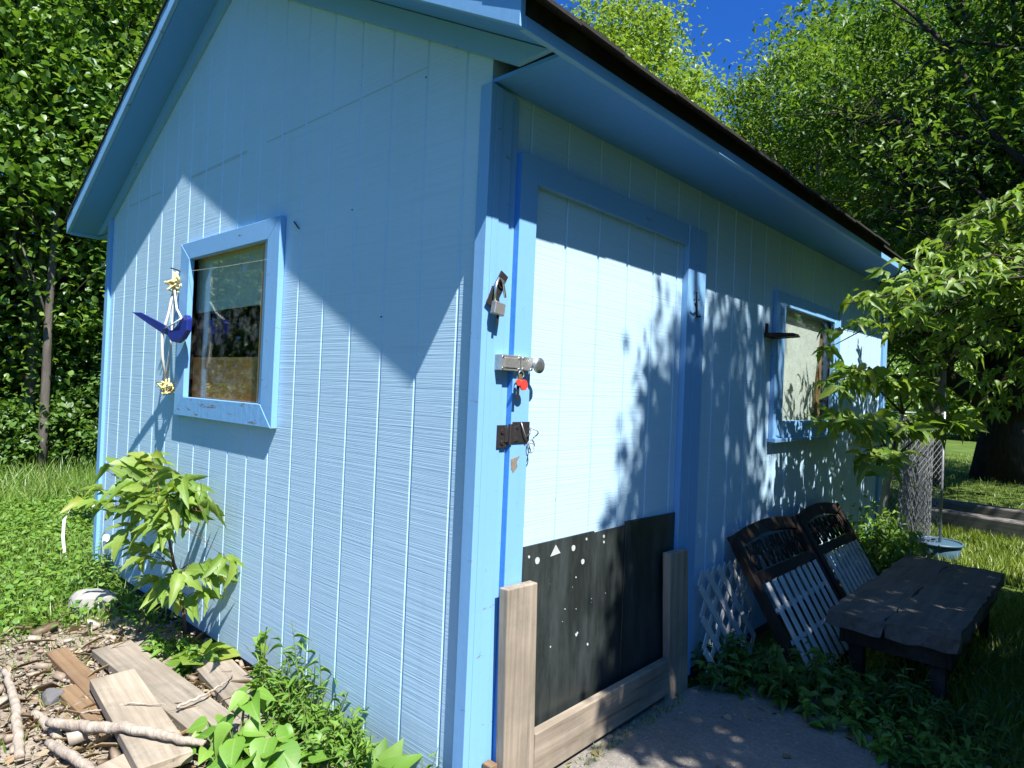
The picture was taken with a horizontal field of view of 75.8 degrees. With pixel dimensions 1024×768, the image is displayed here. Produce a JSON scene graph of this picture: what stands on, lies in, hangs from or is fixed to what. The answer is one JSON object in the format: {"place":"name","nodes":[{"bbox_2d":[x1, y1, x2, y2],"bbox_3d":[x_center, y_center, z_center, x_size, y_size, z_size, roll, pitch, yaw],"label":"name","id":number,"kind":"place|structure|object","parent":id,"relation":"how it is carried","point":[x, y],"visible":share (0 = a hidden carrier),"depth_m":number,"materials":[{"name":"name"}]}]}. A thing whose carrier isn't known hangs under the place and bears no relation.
{"place":"outdoors","nodes":[
{"label":"outdoors","id":0,"kind":"place"},
{"bbox_2d":[0,461,180,648],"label":"grass","id":1,"kind":"structure","parent":0,"point":[45,582],"depth_m":4.10,"materials":[{"name":"green plant"}]},
{"bbox_2d":[0,0,982,412],"label":"sky","id":2,"kind":"structure","parent":0,"point":[733,20],"materials":[{"name":"blue"}]},
{"bbox_2d":[0,379,1023,767],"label":"ground","id":3,"kind":"structure","parent":0,"point":[954,445],"depth_m":3.70,"materials":[{"name":"green plant"}]},
{"bbox_2d":[0,0,53,378],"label":"woodland tree","id":4,"kind":"object","parent":3,"relation":"on","point":[7,34],"visible":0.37,"depth_m":7.65,"materials":[{"name":"green plant"}]},
{"bbox_2d":[0,388,62,476],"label":"woodland shrub","id":5,"kind":"object","parent":3,"relation":"on","point":[11,419],"visible":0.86,"depth_m":8.22,"materials":[{"name":"green plant"}]},
{"bbox_2d":[0,6,85,347],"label":"woodland tree","id":6,"kind":"object","parent":3,"relation":"on","point":[16,282],"depth_m":11.27,"materials":[{"name":"green plant"}]},
{"bbox_2d":[0,358,91,460],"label":"woodland shrub","id":7,"kind":"object","parent":3,"relation":"on","point":[20,392],"visible":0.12,"depth_m":9.50,"materials":[{"name":"green plant"}]},
{"bbox_2d":[0,448,96,508],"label":"tall grass","id":8,"kind":"structure","parent":3,"relation":"on","point":[8,482],"depth_m":7.17,"materials":[{"name":"green plant"}]},
{"bbox_2d":[17,361,100,470],"bbox_3d":[-5.604,0.522,8.920,1.843,1.671,1.836,2,-1,42],"label":"woodland shrub","id":9,"kind":"object","parent":3,"relation":"on","point":[69,412],"visible":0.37,"depth_m":8.57,"materials":[{"name":"green plant"}]},
{"bbox_2d":[0,0,129,472],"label":"thin trunk tree","id":10,"kind":"object","parent":3,"relation":"on","point":[50,128],"visible":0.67,"depth_m":8.03,"materials":[{"name":"green plant"}]},
{"bbox_2d":[0,0,135,398],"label":"woodland tree","id":11,"kind":"object","parent":3,"relation":"on","point":[105,23],"visible":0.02,"depth_m":9.32,"materials":[{"name":"green plant"}]},
{"bbox_2d":[49,354,100,448],"bbox_3d":[-6.265,0.343,10.263,1.950,1.934,1.966,3,-1,-15],"label":"woodland shrub","id":12,"kind":"object","parent":3,"relation":"on","point":[87,371],"visible":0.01,"depth_m":9.98,"materials":[{"name":"green plant"}]},
{"bbox_2d":[61,505,93,557],"bbox_3d":[-3.095,1.066,4.691,0.403,0.448,0.088,2,-1,21],"label":"hose","id":13,"kind":"object","parent":3,"relation":"on","point":[63,534],"visible":0.4,"depth_m":4.75,"materials":[{"name":"white plastic"}]},
{"bbox_2d":[0,0,157,445],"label":"woodland tree","id":14,"kind":"object","parent":3,"relation":"on","point":[87,365],"visible":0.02,"depth_m":10.38,"materials":[{"name":"green plant"}]},
{"bbox_2d":[0,0,158,460],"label":"woodland tree","id":15,"kind":"object","parent":3,"relation":"on","point":[31,321],"visible":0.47,"depth_m":8.57,"materials":[{"name":"green plant"}]},
{"bbox_2d":[0,493,181,638],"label":"ground cover","id":16,"kind":"object","parent":3,"relation":"on","point":[44,508],"visible":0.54,"depth_m":4.43,"materials":[{"name":"green plant"}]},
{"bbox_2d":[18,0,164,390],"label":"woodland tree","id":17,"kind":"object","parent":3,"relation":"on","point":[132,33],"visible":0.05,"depth_m":9.01,"materials":[{"name":"green plant"}]},
{"bbox_2d":[68,588,117,617],"bbox_3d":[-2.411,1.270,3.783,0.242,0.204,0.247,3,-1,-27],"label":"rock","id":18,"kind":"object","parent":3,"relation":"on","point":[90,596],"visible":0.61,"depth_m":3.70,"materials":[{"name":"grey stone"}]},
{"bbox_2d":[68,531,124,588],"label":"weed clump","id":19,"kind":"object","parent":3,"relation":"on","point":[95,564],"visible":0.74,"depth_m":4.21,"materials":[{"name":"green plant"}]},
{"bbox_2d":[101,534,109,577],"bbox_3d":[-2.643,1.158,4.267,0.043,0.360,0.044,2,-1,42],"label":"marker stake","id":20,"kind":"object","parent":3,"relation":"on","point":[105,539],"visible":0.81,"depth_m":4.25,"materials":[{"name":"white plastic"}]},
{"bbox_2d":[0,606,214,767],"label":"grass","id":21,"kind":"structure","parent":3,"relation":"on","point":[9,645],"depth_m":3.18,"materials":[{"name":"green plant"}]},
{"bbox_2d":[62,3,157,358],"bbox_3d":[-5.401,-4.409,12.463,6.514,11.304,7.166,2,-1,2],"label":"woodland tree","id":22,"kind":"object","parent":3,"relation":"on","point":[62,208],"depth_m":10.40,"materials":[{"name":"green plant"}]},
{"bbox_2d":[0,590,301,767],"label":"leaf litter","id":23,"kind":"object","parent":3,"relation":"on","point":[98,741],"visible":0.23,"depth_m":2.74,"materials":[{"name":"brown plant"}]},
{"bbox_2d":[0,618,316,767],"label":"dirt patch","id":24,"kind":"object","parent":3,"relation":"on","point":[30,742],"visible":0.04,"depth_m":2.94,"materials":[{"name":"brown soil"}]},
{"bbox_2d":[0,667,24,759],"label":"dry branch","id":25,"kind":"object","parent":24,"relation":"on","point":[18,742],"visible":0.99,"depth_m":2.45,"materials":[{"name":"brown wood"}]},
{"bbox_2d":[30,709,64,742],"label":"dry branch","id":26,"kind":"object","parent":24,"relation":"on","point":[42,719],"visible":0.63,"depth_m":2.44,"materials":[{"name":"brown wood"}]},
{"bbox_2d":[42,688,64,706],"bbox_3d":[-1.872,1.290,2.685,0.095,0.090,0.083,2,-1,42],"label":"stone","id":27,"kind":"object","parent":24,"relation":"on","point":[52,695],"visible":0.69,"depth_m":2.66,"materials":[{"name":"white stone"}]},
{"bbox_2d":[44,738,95,767],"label":"dry branch","id":28,"kind":"object","parent":24,"relation":"on","point":[76,759],"visible":1,"depth_m":2.23,"materials":[{"name":"brown wood"}]},
{"bbox_2d":[45,647,99,708],"bbox_3d":[-1.797,1.281,2.789,0.953,0.039,0.085,2,-1,41],"label":"plank","id":29,"kind":"object","parent":24,"relation":"on","point":[75,670],"visible":0.43,"depth_m":2.91,"materials":[{"name":"brown wood"}]},
{"bbox_2d":[59,684,123,753],"bbox_3d":[-1.599,1.293,2.529,0.709,0.038,0.075,2,-1,39],"label":"plank","id":30,"kind":"object","parent":24,"relation":"on","point":[71,695],"visible":0.29,"depth_m":2.60,"materials":[{"name":"brown wood"}]},
{"bbox_2d":[96,754,130,767],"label":"plank","id":31,"kind":"object","parent":24,"relation":"on","point":[121,761],"visible":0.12,"depth_m":2.19,"materials":[{"name":"brown wood"}]},
{"bbox_2d":[89,669,192,767],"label":"plank","id":32,"kind":"object","parent":31,"relation":"on","point":[111,692],"visible":0.96,"depth_m":2.42,"materials":[{"name":"brown wood"}]},
{"bbox_2d":[81,702,165,713],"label":"dry branch","id":33,"kind":"object","parent":32,"relation":"on","point":[97,710],"visible":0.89,"depth_m":2.49,"materials":[{"name":"brown wood"}]},
{"bbox_2d":[45,717,205,746],"bbox_3d":[-1.366,1.222,2.304,0.668,0.076,0.045,2,-1,15],"label":"dry branch","id":34,"kind":"object","parent":32,"relation":"on","point":[95,727],"visible":1,"depth_m":2.29,"materials":[{"name":"brown wood"}]},
{"bbox_2d":[59,449,245,637],"bbox_3d":[-1.783,0.825,3.281,1.799,0.984,0.521,2,-1,42],"label":"box elder sapling","id":35,"kind":"object","parent":24,"relation":"on","point":[165,511],"visible":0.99,"depth_m":3.11,"materials":[{"name":"green plant"}]},
{"bbox_2d":[0,608,319,767],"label":"wood chips","id":36,"kind":"object","parent":24,"relation":"on","point":[75,737],"visible":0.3,"depth_m":2.89,"materials":[{"name":"beige wood"}]},
{"bbox_2d":[136,640,186,673],"bbox_3d":[-1.677,1.287,3.066,0.461,0.032,0.120,2,-1,37],"label":"plank","id":37,"kind":"object","parent":24,"relation":"on","point":[164,661],"visible":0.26,"depth_m":3.06,"materials":[{"name":"brown wood"}]},
{"bbox_2d":[139,629,207,678],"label":"weed clump","id":38,"kind":"object","parent":24,"relation":"on","point":[164,648],"visible":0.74,"depth_m":3.09,"materials":[{"name":"green plant"}]},
{"bbox_2d":[91,640,266,749],"bbox_3d":[-1.416,1.283,2.722,1.311,0.041,0.170,2,0,40],"label":"plank","id":39,"kind":"object","parent":24,"relation":"on","point":[167,685],"visible":0.56,"depth_m":2.76,"materials":[{"name":"brown wood"}]},
{"bbox_2d":[191,658,300,745],"bbox_3d":[-1.103,1.305,2.717,0.160,0.038,0.987,3,-1,-42],"label":"plank","id":40,"kind":"object","parent":24,"relation":"on","point":[210,675],"visible":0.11,"depth_m":2.87,"materials":[{"name":"brown wood"}]},
{"bbox_2d":[176,674,232,708],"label":"dry branch","id":41,"kind":"object","parent":40,"relation":"on","point":[196,698],"visible":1,"depth_m":2.61,"materials":[{"name":"brown wood"}]},
{"bbox_2d":[179,687,338,767],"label":"broad leaved weed","id":42,"kind":"object","parent":24,"relation":"on","point":[226,751],"visible":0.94,"depth_m":2.21,"materials":[{"name":"green plant"}]},
{"bbox_2d":[250,627,273,678],"bbox_3d":[-1.073,1.190,2.814,0.107,0.310,0.101,2,-1,21],"label":"mullein spike","id":43,"kind":"object","parent":24,"relation":"on","point":[260,642],"visible":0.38,"depth_m":2.82,"materials":[{"name":"green plant"}]},
{"bbox_2d":[244,620,336,726],"bbox_3d":[-0.844,1.146,2.525,0.420,0.418,0.390,2,-1,21],"label":"weed clump","id":44,"kind":"object","parent":24,"relation":"on","point":[292,681],"visible":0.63,"depth_m":2.56,"materials":[{"name":"green plant"}]},
{"bbox_2d":[297,741,358,767],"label":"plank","id":45,"kind":"object","parent":24,"relation":"on","point":[326,762],"visible":0.04,"depth_m":2.26,"materials":[{"name":"brown wood"}]},
{"bbox_2d":[421,748,439,767],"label":"weed clump","id":46,"kind":"object","parent":24,"relation":"on","point":[429,765],"visible":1,"depth_m":2.09,"materials":[{"name":"green plant"}]},
{"bbox_2d":[165,638,239,670],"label":"dandelion plant","id":47,"kind":"object","parent":3,"relation":"on","point":[216,652],"visible":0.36,"depth_m":3.07,"materials":[{"name":"green plant"}]},
{"bbox_2d":[242,653,290,705],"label":"weed clump","id":48,"kind":"object","parent":3,"relation":"on","point":[254,687],"visible":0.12,"depth_m":2.69,"materials":[{"name":"green plant"}]},
{"bbox_2d":[251,674,379,767],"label":"weed clump","id":49,"kind":"object","parent":3,"relation":"on","point":[357,744],"visible":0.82,"depth_m":2.34,"materials":[{"name":"green plant"}]},
{"bbox_2d":[364,737,421,767],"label":"dock plant","id":50,"kind":"object","parent":3,"relation":"on","point":[392,756],"visible":0.98,"depth_m":2.18,"materials":[{"name":"green plant"}]},
{"bbox_2d":[64,0,919,767],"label":"garden shed","id":51,"kind":"structure","parent":3,"relation":"on","point":[388,192],"depth_m":2.68,"materials":[{"name":"paint"}]},
{"bbox_2d":[72,263,105,294],"bbox_3d":[-4.210,-1.010,6.462,0.089,0.190,4.708,3,-1,-37],"label":"clothesline","id":52,"kind":"object","parent":51,"relation":"attached to","point":[89,277],"visible":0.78,"depth_m":5.59,"materials":[{"name":"fabric"}]},
{"bbox_2d":[156,268,181,395],"bbox_3d":[-1.893,-0.294,3.649,0.118,0.723,0.125,3,-1,-21],"label":"yellow rope","id":53,"kind":"object","parent":51,"relation":"hanging from","point":[173,283],"visible":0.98,"depth_m":3.62,"materials":[{"name":"fabric"}]},
{"bbox_2d":[164,289,181,328],"bbox_3d":[-1.806,-0.412,3.543,0.230,0.232,0.057,2,-1,42],"label":"white cord","id":54,"kind":"object","parent":51,"relation":"attached to","point":[178,312],"visible":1,"depth_m":3.54,"materials":[{"name":"fabric"}]},
{"bbox_2d":[132,312,191,342],"bbox_3d":[-1.899,-0.309,3.582,0.507,0.171,0.060,2,-1,30],"label":"hanging ornament","id":55,"kind":"object","parent":54,"relation":"hanging from","point":[180,332],"visible":1,"depth_m":3.51,"materials":[{"name":"blue plastic"}]},
{"bbox_2d":[174,215,285,428],"bbox_3d":[-1.427,-0.280,3.358,1.188,1.100,0.162,2,-1,42],"label":"window frame","id":56,"kind":"structure","parent":51,"relation":"in","point":[223,389],"depth_m":3.31,"materials":[{"name":"paint"}]},
{"bbox_2d":[490,277,506,323],"bbox_3d":[-0.039,-0.260,2.054,0.020,0.149,0.060,2,-1,42],"label":"padlock","id":57,"kind":"object","parent":51,"relation":"hanging from","point":[498,308],"visible":1,"depth_m":2.04,"materials":[{"name":"metal"}]},
{"bbox_2d":[516,370,527,399],"bbox_3d":[0.030,0.003,2.119,0.011,0.096,0.053,2,-1,42],"label":"key bunch","id":58,"kind":"object","parent":51,"relation":"hanging from","point":[521,384],"visible":1,"depth_m":2.12,"materials":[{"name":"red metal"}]},
{"bbox_2d":[521,422,538,452],"bbox_3d":[0.054,0.179,2.187,0.028,0.105,0.085,2,-1,42],"label":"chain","id":59,"kind":"object","parent":51,"relation":"hanging from","point":[530,428],"visible":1,"depth_m":2.19,"materials":[{"name":"silver metal"}]},
{"bbox_2d":[491,152,698,762],"bbox_3d":[0.394,0.284,2.591,0.036,2.054,1.228,2,-1,42],"label":"door","id":60,"kind":"structure","parent":51,"relation":"in","point":[603,291],"depth_m":2.51,"materials":[{"name":"paint"}]},
{"bbox_2d":[767,290,840,442],"bbox_3d":[1.886,-0.081,4.263,0.140,1.000,1.225,2,-1,42],"label":"window frame","id":61,"kind":"structure","parent":51,"relation":"in","point":[795,373],"depth_m":4.17,"materials":[{"name":"paint"}]},
{"bbox_2d":[561,0,753,125],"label":"sunny tree","id":62,"kind":"object","parent":3,"relation":"on","point":[634,43],"visible":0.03,"depth_m":19.51,"materials":[{"name":"green plant"}]},
{"bbox_2d":[697,558,755,683],"bbox_3d":[1.082,1.152,3.284,0.072,0.513,0.591,2,-1,42],"label":"lattice panel","id":63,"kind":"object","parent":3,"relation":"on","point":[712,607],"visible":0.74,"depth_m":3.25,"materials":[{"name":"white paint"}]},
{"bbox_2d":[690,631,793,700],"bbox_3d":[1.077,1.311,3.108,0.482,0.308,0.610,2,-1,42],"label":"weed clump","id":64,"kind":"object","parent":3,"relation":"on","point":[737,656],"visible":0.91,"depth_m":3.04,"materials":[{"name":"green plant"}]},
{"bbox_2d":[727,515,848,696],"bbox_3d":[1.525,1.110,3.501,0.454,0.718,0.890,2,-1,42],"label":"leaning headboard","id":65,"kind":"object","parent":3,"relation":"on","point":[739,540],"visible":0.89,"depth_m":3.42,"materials":[{"name":"brown wood"}]},
{"bbox_2d":[738,634,893,731],"bbox_3d":[1.363,1.306,2.983,0.621,0.349,0.506,2,-1,11],"label":"weed clump","id":66,"kind":"object","parent":3,"relation":"on","point":[795,682],"visible":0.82,"depth_m":2.87,"materials":[{"name":"green plant"}]},
{"bbox_2d":[796,502,878,598],"bbox_3d":[2.115,1.141,4.147,0.454,0.718,0.780,2,-1,42],"label":"leaning headboard","id":67,"kind":"object","parent":3,"relation":"on","point":[806,515],"visible":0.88,"depth_m":4.14,"materials":[{"name":"brown wood"}]},
{"bbox_2d":[680,0,1023,484],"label":"old tree","id":68,"kind":"object","parent":3,"relation":"on","point":[998,455],"visible":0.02,"depth_m":12.65,"materials":[{"name":"green plant"}]},
{"bbox_2d":[695,0,1013,368],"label":"leafy tree","id":69,"kind":"object","parent":3,"relation":"on","point":[756,132],"visible":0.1,"depth_m":10.55,"materials":[{"name":"green plant"}]},
{"bbox_2d":[739,0,1023,411],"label":"leaning tree","id":70,"kind":"object","parent":3,"relation":"on","point":[989,187],"visible":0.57,"depth_m":7.53,"materials":[{"name":"green plant"}]},
{"bbox_2d":[826,488,939,587],"bbox_3d":[2.621,1.175,4.585,0.889,0.796,0.999,2,-1,13],"label":"shrub","id":71,"kind":"object","parent":3,"relation":"on","point":[884,552],"visible":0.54,"depth_m":4.50,"materials":[{"name":"green plant"}]},
{"bbox_2d":[747,447,1023,767],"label":"grass","id":72,"kind":"structure","parent":3,"relation":"on","point":[989,551],"depth_m":3.72,"materials":[{"name":"green plant"}]},
{"bbox_2d":[761,0,1023,321],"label":"bare branched tree","id":73,"kind":"object","parent":3,"relation":"on","point":[1016,155],"visible":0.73,"depth_m":6.57,"materials":[{"name":"green plant"}]},
{"bbox_2d":[797,683,992,767],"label":"weed clump","id":74,"kind":"object","parent":3,"relation":"on","point":[907,727],"visible":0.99,"depth_m":2.56,"materials":[{"name":"green plant"}]},
{"bbox_2d":[804,360,988,531],"bbox_3d":[2.473,0.688,4.223,0.768,1.647,2.134,2,-1,42],"label":"pale sapling","id":75,"kind":"object","parent":3,"relation":"on","point":[879,427],"visible":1,"depth_m":4.16,"materials":[{"name":"green plant"}]},
{"bbox_2d":[808,653,991,748],"bbox_3d":[1.657,1.359,2.879,0.745,0.270,0.370,2,-1,42],"label":"weed clump","id":76,"kind":"object","parent":3,"relation":"on","point":[934,705],"visible":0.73,"depth_m":2.77,"materials":[{"name":"green plant"}]},
{"bbox_2d":[782,0,1023,484],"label":"leafy tree","id":77,"kind":"object","parent":3,"relation":"on","point":[949,354],"visible":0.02,"depth_m":11.62,"materials":[{"name":"green plant"}]},
{"bbox_2d":[825,554,1004,715],"bbox_3d":[2.221,1.291,3.528,0.535,0.395,1.678,2,-1,42],"label":"bench","id":78,"kind":"object","parent":3,"relation":"on","point":[934,614],"visible":0.96,"depth_m":3.12,"materials":[{"name":"brown wood"}]},
{"bbox_2d":[897,418,933,535],"bbox_3d":[4.036,0.967,6.575,0.286,1.251,0.286,2,-1,42],"label":"wire roll","id":79,"kind":"object","parent":3,"relation":"on","point":[924,500],"visible":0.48,"depth_m":6.50,"materials":[{"name":"grey metal"}]},
{"bbox_2d":[885,411,945,555],"bbox_3d":[3.559,0.901,5.815,0.679,1.332,0.025,3,-1,-18],"label":"chain link fence","id":80,"kind":"object","parent":3,"relation":"on","point":[940,504],"visible":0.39,"depth_m":5.86,"materials":[{"name":"metal"}]},
{"bbox_2d":[811,181,1023,435],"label":"box elder tree","id":81,"kind":"object","parent":3,"relation":"on","point":[1002,240],"visible":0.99,"depth_m":4.12,"materials":[{"name":"green plant"}]},
{"bbox_2d":[887,349,954,416],"bbox_3d":[17.767,-1.264,34.417,10.153,9.364,8.160,2,-1,42],"label":"edge tree","id":82,"kind":"object","parent":3,"relation":"on","point":[907,360],"visible":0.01,"depth_m":32.43,"materials":[{"name":"green plant"}]},
{"bbox_2d":[885,345,966,436],"bbox_3d":[15.765,-0.170,29.784,8.044,6.820,6.447,2,-1,42],"label":"edge tree","id":83,"kind":"object","parent":3,"relation":"on","point":[889,405],"visible":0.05,"depth_m":28.20,"materials":[{"name":"green plant"}]},
{"bbox_2d":[909,535,964,561],"bbox_3d":[3.822,1.494,5.932,0.433,0.167,0.434,2,-1,42],"label":"plastic tub","id":84,"kind":"object","parent":3,"relation":"on","point":[950,547],"visible":0.66,"depth_m":5.79,"materials":[{"name":"blue plastic"}]},
{"bbox_2d":[891,340,984,435],"bbox_3d":[22.095,-0.653,33.239,7.875,8.340,9.464,3,-1,-21],"label":"edge tree","id":85,"kind":"object","parent":3,"relation":"on","point":[955,370],"visible":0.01,"depth_m":32.50,"materials":[{"name":"green plant"}]},
{"bbox_2d":[913,344,985,440],"bbox_3d":[21.299,0.568,28.306,6.743,6.462,6.483,2,-1,12],"label":"edge tree","id":86,"kind":"object","parent":3,"relation":"on","point":[957,403],"visible":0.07,"depth_m":28.86,"materials":[{"name":"green plant"}]},
{"bbox_2d":[900,505,1023,540],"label":"timber","id":87,"kind":"object","parent":3,"relation":"on","point":[996,525],"visible":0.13,"depth_m":7.16,"materials":[{"name":"grey wood"}]},
{"bbox_2d":[929,498,1023,520],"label":"timber","id":88,"kind":"object","parent":3,"relation":"on","point":[994,511],"visible":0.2,"depth_m":7.97,"materials":[{"name":"grey wood"}]},
{"bbox_2d":[554,680,888,767],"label":"concrete path","id":89,"kind":"structure","parent":0,"point":[711,742],"depth_m":2.56,"materials":[{"name":"grey concrete"}]},
{"bbox_2d":[482,548,687,767],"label":"door barrier","id":90,"kind":"object","parent":89,"relation":"on","point":[522,741],"depth_m":2.31,"materials":[{"name":"brown wood"}]},
{"bbox_2d":[566,692,686,767],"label":"moss","id":91,"kind":"object","parent":89,"relation":"on","point":[655,709],"visible":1,"depth_m":2.64,"materials":[{"name":"green plant"}]},
{"bbox_2d":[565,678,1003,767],"bbox_3d":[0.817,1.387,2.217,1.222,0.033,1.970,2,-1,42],"label":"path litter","id":92,"kind":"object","parent":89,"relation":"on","point":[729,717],"visible":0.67,"depth_m":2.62,"materials":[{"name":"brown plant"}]}
]}

